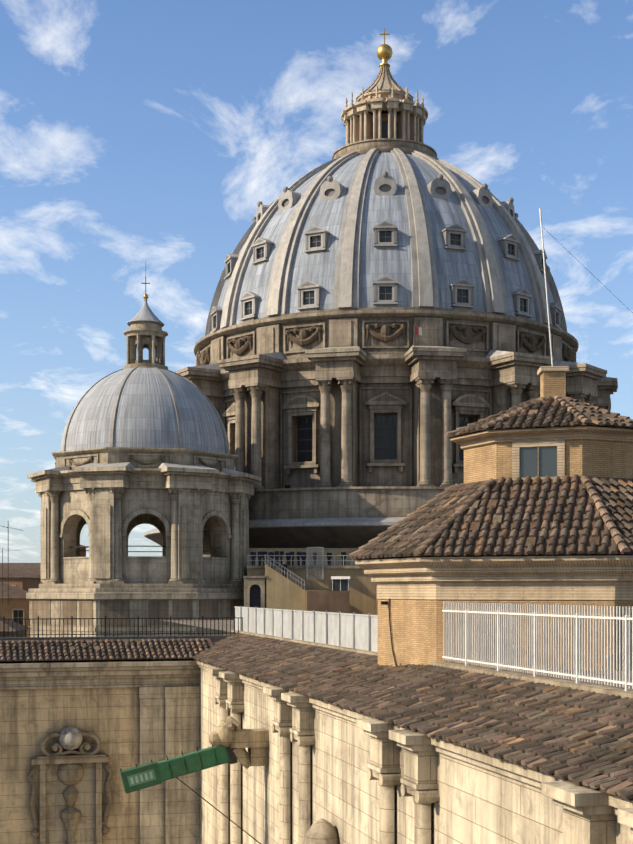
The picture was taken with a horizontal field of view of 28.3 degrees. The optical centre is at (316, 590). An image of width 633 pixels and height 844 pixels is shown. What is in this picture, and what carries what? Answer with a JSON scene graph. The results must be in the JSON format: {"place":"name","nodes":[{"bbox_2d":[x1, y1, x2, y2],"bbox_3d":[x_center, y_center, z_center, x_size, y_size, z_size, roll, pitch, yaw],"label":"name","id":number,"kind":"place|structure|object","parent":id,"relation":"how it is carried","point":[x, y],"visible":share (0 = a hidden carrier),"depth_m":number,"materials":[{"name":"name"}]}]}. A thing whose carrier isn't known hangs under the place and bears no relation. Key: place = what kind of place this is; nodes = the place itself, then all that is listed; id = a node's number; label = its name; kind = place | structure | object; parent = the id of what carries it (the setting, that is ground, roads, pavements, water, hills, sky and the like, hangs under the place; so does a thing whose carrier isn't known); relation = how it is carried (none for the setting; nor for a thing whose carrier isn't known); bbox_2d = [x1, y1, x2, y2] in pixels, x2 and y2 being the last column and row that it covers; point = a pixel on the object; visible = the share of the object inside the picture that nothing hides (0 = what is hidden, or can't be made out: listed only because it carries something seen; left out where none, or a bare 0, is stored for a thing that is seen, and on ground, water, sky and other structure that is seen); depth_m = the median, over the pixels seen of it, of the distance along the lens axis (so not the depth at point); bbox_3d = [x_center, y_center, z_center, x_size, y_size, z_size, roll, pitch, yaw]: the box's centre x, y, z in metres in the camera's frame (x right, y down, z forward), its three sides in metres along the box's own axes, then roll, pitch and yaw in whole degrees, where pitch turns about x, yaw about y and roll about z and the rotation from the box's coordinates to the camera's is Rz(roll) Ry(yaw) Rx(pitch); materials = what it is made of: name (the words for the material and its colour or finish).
{"place":"outdoors","nodes":[
{"label":"outdoors","id":0,"kind":"place"},
{"bbox_2d":[0,545,87,637],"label":"distant attic blocks","id":1,"kind":"structure","parent":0,"point":[24,578],"depth_m":145.88,"materials":[{"name":"ceramic"}]},
{"bbox_2d":[2,521,23,604],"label":"roof antenna","id":2,"kind":"object","parent":1,"relation":"on","point":[8,527],"visible":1,"depth_m":119.00,"materials":[{"name":"grey metal"}]},
{"bbox_2d":[26,277,260,636],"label":"small domed tower","id":3,"kind":"structure","parent":0,"point":[144,441],"depth_m":129.62,"materials":[{"name":"stone"}]},
{"bbox_2d":[243,547,377,614],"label":"dome terrace stairs","id":4,"kind":"structure","parent":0,"point":[335,586],"depth_m":130.55,"materials":[{"name":"stone"}]},
{"bbox_2d":[0,659,632,843],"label":"courtyard walls","id":5,"kind":"structure","parent":0,"point":[75,736],"depth_m":54.54,"materials":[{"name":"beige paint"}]},
{"bbox_2d":[0,615,242,661],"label":"roof strip","id":6,"kind":"object","parent":5,"relation":"on","point":[63,648],"visible":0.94,"depth_m":66.00,"materials":[{"name":"tile"}]},
{"bbox_2d":[119,745,260,843],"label":"green hoist boom","id":7,"kind":"object","parent":5,"relation":"on","point":[144,776],"visible":0.94,"depth_m":48.99,"materials":[{"name":"paint"}]},
{"bbox_2d":[208,716,338,843],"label":"stone sculpture","id":8,"kind":"object","parent":5,"relation":"on","point":[229,732],"visible":0.98,"depth_m":49.29,"materials":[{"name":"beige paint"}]},
{"bbox_2d":[192,632,632,800],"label":"tiled roof","id":9,"kind":"structure","parent":5,"relation":"on","point":[580,737],"depth_m":31.61,"materials":[{"name":"tile"}]},
{"bbox_2d":[163,620,632,698],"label":"roof terrace","id":10,"kind":"structure","parent":9,"relation":"on","point":[585,686],"depth_m":35.52,"materials":[{"name":"beige paint"}]},
{"bbox_2d":[234,606,377,651],"bbox_3d":[-1.075,1.647,58.049,0.120,1.640,27.931,0,0,-15],"label":"parapet fence","id":11,"kind":"object","parent":10,"relation":"on","point":[354,631],"visible":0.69,"depth_m":54.21,"materials":[{"name":"white metal"}]},
{"bbox_2d":[349,208,632,669],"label":"tile-roofed building","id":12,"kind":"structure","parent":10,"relation":"on","point":[536,507],"depth_m":39.68,"materials":[{"name":"paint"}]},
{"bbox_2d":[442,602,632,690],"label":"white railing","id":13,"kind":"object","parent":10,"relation":"on","point":[495,637],"visible":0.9,"depth_m":32.51,"materials":[{"name":"metal"}]},
{"bbox_2d":[0,0,632,562],"label":"sky","id":14,"kind":"structure","parent":0,"point":[140,139],"materials":[{"name":"blue"}]},
{"bbox_2d":[144,28,617,556],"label":"dome","id":15,"kind":"structure","parent":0,"point":[376,326],"depth_m":147.26,"materials":[{"name":"stone"}]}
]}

